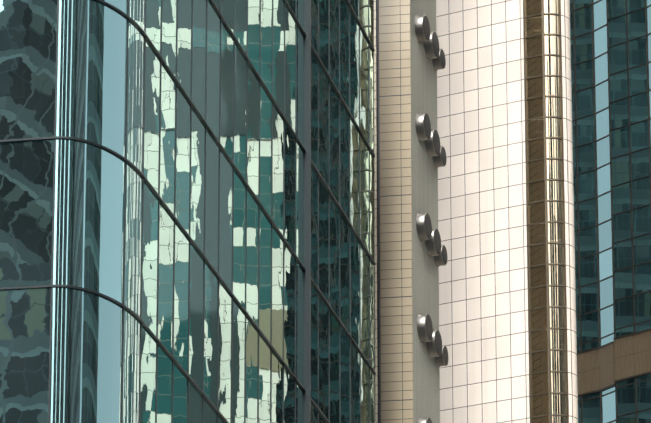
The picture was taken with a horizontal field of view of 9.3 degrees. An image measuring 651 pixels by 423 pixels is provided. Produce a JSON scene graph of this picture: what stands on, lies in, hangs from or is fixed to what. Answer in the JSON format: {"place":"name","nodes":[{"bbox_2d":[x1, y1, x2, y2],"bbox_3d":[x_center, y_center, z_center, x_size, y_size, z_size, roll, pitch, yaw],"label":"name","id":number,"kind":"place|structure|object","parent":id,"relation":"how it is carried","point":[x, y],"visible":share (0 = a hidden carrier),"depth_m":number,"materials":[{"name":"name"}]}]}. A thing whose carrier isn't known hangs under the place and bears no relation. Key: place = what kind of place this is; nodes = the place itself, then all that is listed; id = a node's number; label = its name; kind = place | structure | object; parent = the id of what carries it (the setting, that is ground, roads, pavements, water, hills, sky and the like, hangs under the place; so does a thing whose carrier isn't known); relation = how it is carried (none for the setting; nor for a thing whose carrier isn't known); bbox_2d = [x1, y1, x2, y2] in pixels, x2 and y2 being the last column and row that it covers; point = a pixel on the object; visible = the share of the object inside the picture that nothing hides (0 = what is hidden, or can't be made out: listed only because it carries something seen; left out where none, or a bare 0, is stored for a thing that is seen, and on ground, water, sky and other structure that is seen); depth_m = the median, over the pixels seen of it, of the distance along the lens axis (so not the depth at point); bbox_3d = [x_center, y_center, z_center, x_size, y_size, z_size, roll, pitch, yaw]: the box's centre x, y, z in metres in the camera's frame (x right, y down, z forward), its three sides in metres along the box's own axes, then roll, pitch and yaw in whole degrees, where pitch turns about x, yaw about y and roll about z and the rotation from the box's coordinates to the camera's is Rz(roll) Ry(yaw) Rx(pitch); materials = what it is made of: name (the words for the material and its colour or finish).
{"place":"outdoors","nodes":[
{"label":"outdoors","id":0,"kind":"place"},
{"bbox_2d":[577,328,650,396],"bbox_3d":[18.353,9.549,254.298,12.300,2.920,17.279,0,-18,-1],"label":"wall band","id":1,"kind":"object","parent":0,"point":[609,373],"visible":0.52,"depth_m":254.34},
{"label":"ground","id":2,"kind":"structure","parent":0,"visible":0},
{"bbox_2d":[0,0,375,422],"bbox_3d":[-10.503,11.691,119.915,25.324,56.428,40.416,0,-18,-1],"label":"tower mullions and fin","id":3,"kind":"object","parent":2,"relation":"on","point":[308,162],"visible":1,"depth_m":122.39,"materials":[{"name":"black metal"}]},
{"bbox_2d":[0,0,374,422],"bbox_3d":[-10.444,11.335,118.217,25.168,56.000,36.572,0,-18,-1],"label":"tower glass panels","id":4,"kind":"object","parent":3,"relation":"attached to","point":[86,362],"visible":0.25,"depth_m":110.36,"materials":[{"name":"teal glass"}]},
{"bbox_2d":[374,0,413,422],"bbox_3d":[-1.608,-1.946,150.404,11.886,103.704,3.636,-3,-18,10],"label":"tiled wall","id":5,"kind":"structure","parent":2,"relation":"on","point":[392,175],"depth_m":147.17,"materials":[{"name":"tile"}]},
{"bbox_2d":[379,23,412,422],"bbox_3d":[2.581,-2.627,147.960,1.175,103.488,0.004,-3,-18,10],"label":"tower front joints","id":6,"kind":"object","parent":5,"relation":"attached to","point":[401,195],"visible":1,"depth_m":146.90,"materials":[{"name":"brown"}]},
{"bbox_2d":[410,0,439,422],"bbox_3d":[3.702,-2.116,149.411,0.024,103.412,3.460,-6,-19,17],"label":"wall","id":7,"kind":"structure","parent":5,"relation":"attached to","point":[425,300],"depth_m":148.44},
{"bbox_2d":[414,14,448,422],"bbox_3d":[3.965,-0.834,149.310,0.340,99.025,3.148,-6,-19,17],"label":"tower porthole hoods","id":8,"kind":"object","parent":7,"relation":"attached to","point":[430,336],"visible":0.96,"depth_m":148.75,"materials":[{"name":"silver metal"}]},
{"bbox_2d":[436,0,577,422],"bbox_3d":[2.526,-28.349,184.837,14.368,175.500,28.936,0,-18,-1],"label":"tiled wall","id":9,"kind":"structure","parent":2,"relation":"on","point":[483,301],"depth_m":161.94,"materials":[{"name":"white tile"}]},
{"bbox_2d":[525,0,566,422],"bbox_3d":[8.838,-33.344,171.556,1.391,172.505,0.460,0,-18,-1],"label":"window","id":10,"kind":"structure","parent":9,"relation":"attached to","point":[537,256],"depth_m":160.60,"materials":[{"name":"brown glass"}]},
{"bbox_2d":[523,0,572,422],"bbox_3d":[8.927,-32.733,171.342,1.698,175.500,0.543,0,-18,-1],"label":"tower glazing frames","id":11,"kind":"structure","parent":9,"relation":"attached to","point":[546,221],"depth_m":160.60,"materials":[{"name":"brown metal"}]},
{"bbox_2d":[570,0,650,422],"bbox_3d":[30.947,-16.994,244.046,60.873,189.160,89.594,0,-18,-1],"label":"tower mullions","id":12,"kind":"object","parent":2,"relation":"on","point":[611,186],"visible":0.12,"depth_m":258.04,"materials":[{"name":"black metal"}]},
{"bbox_2d":[570,0,650,422],"bbox_3d":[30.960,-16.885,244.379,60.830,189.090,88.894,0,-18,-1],"label":"tower glass panels","id":13,"kind":"object","parent":12,"relation":"attached to","point":[641,222],"depth_m":258.05,"materials":[{"name":"teal glass"}]}
]}

